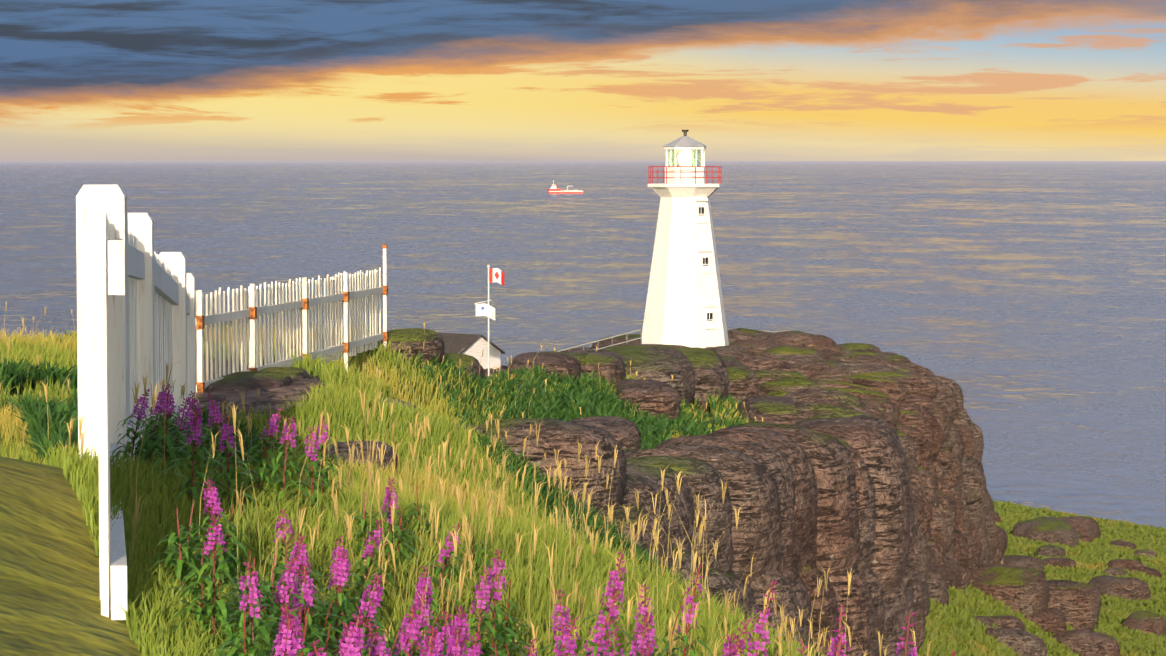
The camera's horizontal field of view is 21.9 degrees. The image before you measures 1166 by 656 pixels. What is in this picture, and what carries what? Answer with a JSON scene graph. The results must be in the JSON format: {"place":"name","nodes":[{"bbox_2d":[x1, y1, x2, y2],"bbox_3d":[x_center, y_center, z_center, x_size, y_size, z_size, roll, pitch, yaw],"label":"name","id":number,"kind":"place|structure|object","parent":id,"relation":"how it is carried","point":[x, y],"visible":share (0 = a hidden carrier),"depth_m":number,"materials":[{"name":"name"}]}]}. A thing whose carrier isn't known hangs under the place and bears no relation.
{"place":"outdoors","nodes":[
{"label":"outdoors","id":0,"kind":"place"},
{"bbox_2d":[0,161,1165,528],"bbox_3d":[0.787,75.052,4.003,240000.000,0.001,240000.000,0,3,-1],"label":"sea water","id":1,"kind":"structure","parent":0,"point":[1022,303],"depth_m":2287.41,"materials":[{"name":"liquid"}]},
{"bbox_2d":[547,180,582,193],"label":"supply ship","id":2,"kind":"object","parent":1,"relation":"on","point":[553,189],"visible":0.96,"depth_m":6599.73,"materials":[{"name":"red"}]},
{"bbox_2d":[0,342,1165,655],"bbox_3d":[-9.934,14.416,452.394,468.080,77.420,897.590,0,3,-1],"label":"grassy ground","id":3,"kind":"structure","parent":0,"point":[50,602],"depth_m":8.97,"materials":[{"name":"green plant"}]},
{"bbox_2d":[76,184,198,619],"bbox_3d":[-2.624,0.450,18.331,0.378,2.721,20.207,0,3,-7],"label":"picket fence","id":4,"kind":"object","parent":3,"relation":"on","point":[136,319],"visible":0.79,"depth_m":13.27,"materials":[{"name":"paint"}]},
{"bbox_2d":[195,244,387,392],"bbox_3d":[-3.385,0.055,37.027,0.130,1.790,13.565,0,3,4],"label":"picket fence","id":5,"kind":"object","parent":3,"relation":"on","point":[253,311],"visible":0.9,"depth_m":36.02,"materials":[{"name":"paint"}]},
{"bbox_2d":[0,321,754,616],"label":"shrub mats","id":6,"kind":"object","parent":3,"relation":"on","point":[58,418],"visible":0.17,"depth_m":41.85,"materials":[{"name":"green plant"}]},
{"bbox_2d":[0,322,754,548],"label":"grass","id":7,"kind":"structure","parent":3,"relation":"on","point":[332,375],"depth_m":31.75,"materials":[{"name":"green plant"}]},
{"bbox_2d":[0,376,827,655],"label":"grass","id":8,"kind":"structure","parent":3,"relation":"on","point":[84,478],"depth_m":11.15,"materials":[{"name":"green plant"}]},
{"bbox_2d":[0,309,926,655],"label":"grass stalks","id":9,"kind":"object","parent":3,"relation":"on","point":[456,523],"depth_m":11.92,"materials":[{"name":"plant"}]},
{"bbox_2d":[0,302,933,655],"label":"grass seedheads","id":10,"kind":"object","parent":3,"relation":"on","point":[496,512],"depth_m":11.72,"materials":[{"name":"beige plant"}]},
{"bbox_2d":[438,333,504,368],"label":"house","id":11,"kind":"structure","parent":3,"relation":"on","point":[474,345],"depth_m":286.48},
{"bbox_2d":[474,265,503,375],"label":"flagpole","id":12,"kind":"object","parent":3,"relation":"on","point":[494,275],"visible":1,"depth_m":267.86,"materials":[{"name":"grey metal"}]},
{"bbox_2d":[110,383,955,655],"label":"fireweed","id":13,"kind":"object","parent":3,"relation":"on","point":[263,624],"depth_m":9.17,"materials":[{"name":"plant"}]},
{"bbox_2d":[205,328,1165,655],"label":"rock outcrops","id":14,"kind":"object","parent":3,"relation":"on","point":[861,464],"visible":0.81,"depth_m":48.63,"materials":[{"name":"brown stone"}]},
{"bbox_2d":[557,329,641,351],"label":"stair railing","id":15,"kind":"object","parent":14,"relation":"on","point":[612,337],"visible":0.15,"depth_m":181.16,"materials":[{"name":"grey metal"}]},
{"bbox_2d":[642,130,728,347],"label":"lighthouse","id":16,"kind":"object","parent":3,"relation":"on","point":[684,304],"visible":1,"depth_m":180.41,"materials":[{"name":"white"}]},
{"bbox_2d":[917,500,1165,655],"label":"terrace grass","id":17,"kind":"structure","parent":3,"relation":"on","point":[953,626],"depth_m":213.28,"materials":[{"name":"green plant"}]},
{"bbox_2d":[0,0,1165,160],"label":"sky","id":18,"kind":"structure","parent":0,"point":[81,80],"materials":[{"name":"orange"}]}
]}

